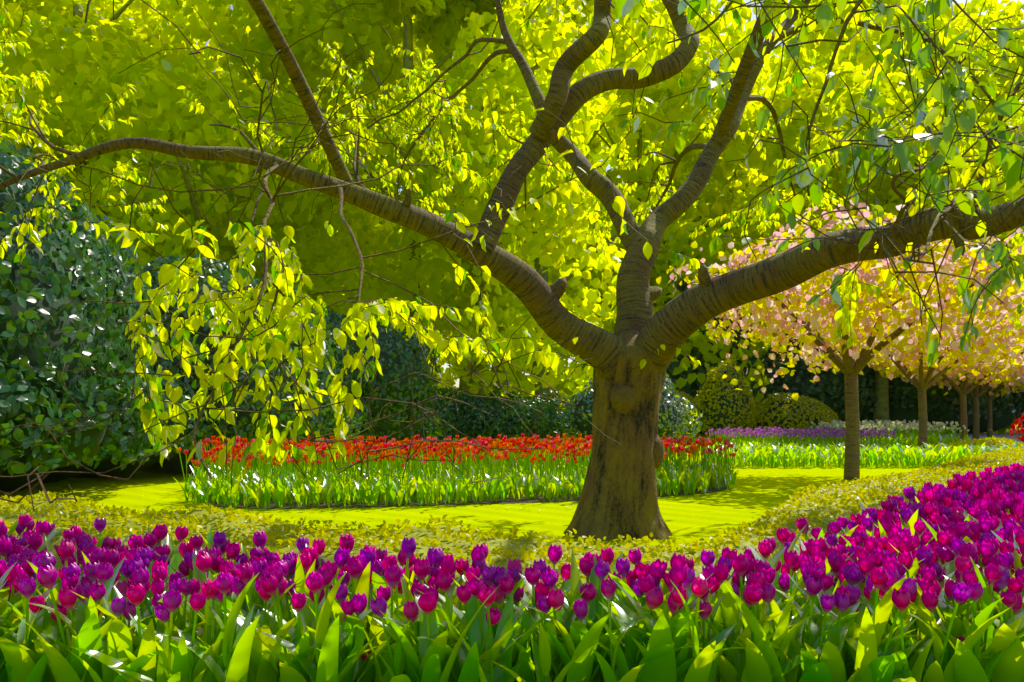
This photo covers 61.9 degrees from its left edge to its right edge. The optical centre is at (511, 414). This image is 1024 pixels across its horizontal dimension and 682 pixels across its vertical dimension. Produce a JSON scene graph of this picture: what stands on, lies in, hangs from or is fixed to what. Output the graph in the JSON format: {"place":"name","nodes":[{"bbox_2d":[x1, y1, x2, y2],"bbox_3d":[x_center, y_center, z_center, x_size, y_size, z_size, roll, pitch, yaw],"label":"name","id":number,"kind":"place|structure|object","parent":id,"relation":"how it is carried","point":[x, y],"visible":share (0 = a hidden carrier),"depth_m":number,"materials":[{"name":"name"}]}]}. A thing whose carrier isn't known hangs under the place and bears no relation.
{"place":"outdoors","nodes":[
{"label":"outdoors","id":0,"kind":"place"},
{"bbox_2d":[0,417,1020,549],"bbox_3d":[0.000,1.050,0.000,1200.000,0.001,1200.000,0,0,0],"label":"lawn","id":1,"kind":"structure","parent":0,"point":[697,516],"depth_m":9.82,"materials":[{"name":"green plant"}]},
{"bbox_2d":[0,139,577,490],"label":"laurel hedge","id":2,"kind":"object","parent":1,"relation":"on","point":[113,391],"depth_m":11.53,"materials":[{"name":"green plant"}]},
{"bbox_2d":[205,484,727,507],"bbox_3d":[2.000,1.044,8.549,22.000,0.001,12.499,0,0,0],"label":"flower bed edge","id":3,"kind":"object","parent":1,"relation":"on","point":[453,502],"depth_m":10.10,"materials":[{"name":"green plant"}]},
{"bbox_2d":[174,433,738,509],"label":"red tulips","id":4,"kind":"object","parent":3,"relation":"on","point":[555,474],"visible":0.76,"depth_m":10.34,"materials":[{"name":"green plant"}]},
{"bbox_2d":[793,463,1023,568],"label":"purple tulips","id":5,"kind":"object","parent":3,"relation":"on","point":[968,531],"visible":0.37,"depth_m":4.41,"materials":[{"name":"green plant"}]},
{"bbox_2d":[0,0,1023,540],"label":"tree","id":6,"kind":"object","parent":1,"relation":"on","point":[284,332],"depth_m":6.17,"materials":[{"name":"green plant"}]},
{"bbox_2d":[601,0,1023,366],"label":"tree leaves","id":7,"kind":"object","parent":6,"relation":"attached to","point":[1008,162],"visible":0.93,"depth_m":3.46,"materials":[{"name":"green plant"}]},
{"bbox_2d":[0,0,1023,443],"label":"trees","id":8,"kind":"object","parent":1,"relation":"on","point":[96,54],"depth_m":30.47,"materials":[{"name":"green plant"}]},
{"bbox_2d":[0,446,1023,599],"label":"golden groundcover","id":9,"kind":"object","parent":1,"relation":"on","point":[694,545],"depth_m":4.68,"materials":[{"name":"yellow plant"}]},
{"bbox_2d":[554,375,702,438],"bbox_3d":[3.680,-0.107,25.977,4.532,2.779,3.171,0,0,-22],"label":"rhododendron","id":10,"kind":"object","parent":1,"relation":"on","point":[668,389],"depth_m":25.32,"materials":[{"name":"green plant"}]},
{"bbox_2d":[673,358,838,439],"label":"golden shrubs","id":11,"kind":"object","parent":1,"relation":"on","point":[825,411],"depth_m":32.74,"materials":[{"name":"green plant"}]},
{"bbox_2d":[705,426,895,453],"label":"lilac tulips","id":12,"kind":"object","parent":1,"relation":"on","point":[735,434],"visible":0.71,"depth_m":22.07,"materials":[{"name":"purple plant"}]},
{"bbox_2d":[693,249,1023,479],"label":"tree trunks","id":13,"kind":"object","parent":1,"relation":"on","point":[849,367],"visible":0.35,"depth_m":13.72,"materials":[{"name":"brown plant"}]},
{"bbox_2d":[655,163,1023,400],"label":"blossom trees crowns","id":14,"kind":"object","parent":13,"relation":"attached to","point":[993,349],"visible":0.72,"depth_m":13.44,"materials":[{"name":"pink plant"}]},
{"bbox_2d":[709,441,1022,467],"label":"flower bed","id":15,"kind":"object","parent":1,"relation":"on","point":[792,455],"visible":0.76,"depth_m":16.88,"materials":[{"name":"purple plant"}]},
{"bbox_2d":[810,419,968,447],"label":"white tulips","id":16,"kind":"object","parent":1,"relation":"on","point":[909,437],"visible":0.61,"depth_m":26.46,"materials":[{"name":"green plant"}]},
{"bbox_2d":[931,436,1023,450],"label":"plants","id":17,"kind":"object","parent":1,"relation":"on","point":[993,439],"depth_m":21.52,"materials":[{"name":"plant"}]},
{"bbox_2d":[1009,412,1023,441],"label":"azalea shrub","id":18,"kind":"object","parent":1,"relation":"on","point":[1018,421],"visible":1,"depth_m":25.38,"materials":[{"name":"red plant"}]},
{"bbox_2d":[0,462,1023,681],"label":"purple tulips","id":19,"kind":"object","parent":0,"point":[154,606],"visible":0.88,"depth_m":2.72,"materials":[{"name":"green plant"}]},
{"bbox_2d":[129,0,1023,393],"label":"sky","id":20,"kind":"structure","parent":0,"point":[753,16],"materials":[{"name":"white"}]},
{"bbox_2d":[664,272,1023,434],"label":"hedge","id":21,"kind":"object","parent":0,"point":[794,383],"depth_m":43.20,"materials":[{"name":"green plant"}]},
{"bbox_2d":[930,429,1023,446],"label":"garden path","id":22,"kind":"structure","parent":0,"point":[1006,434],"depth_m":42.06,"materials":[{"name":"red plant"}]},
{"bbox_2d":[987,429,992,437],"bbox_3d":[14.900,0.755,26.600,0.220,0.590,0.220,0,0,0],"label":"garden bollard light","id":23,"kind":"object","parent":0,"point":[989,433],"visible":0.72,"depth_m":26.56,"materials":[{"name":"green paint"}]}
]}

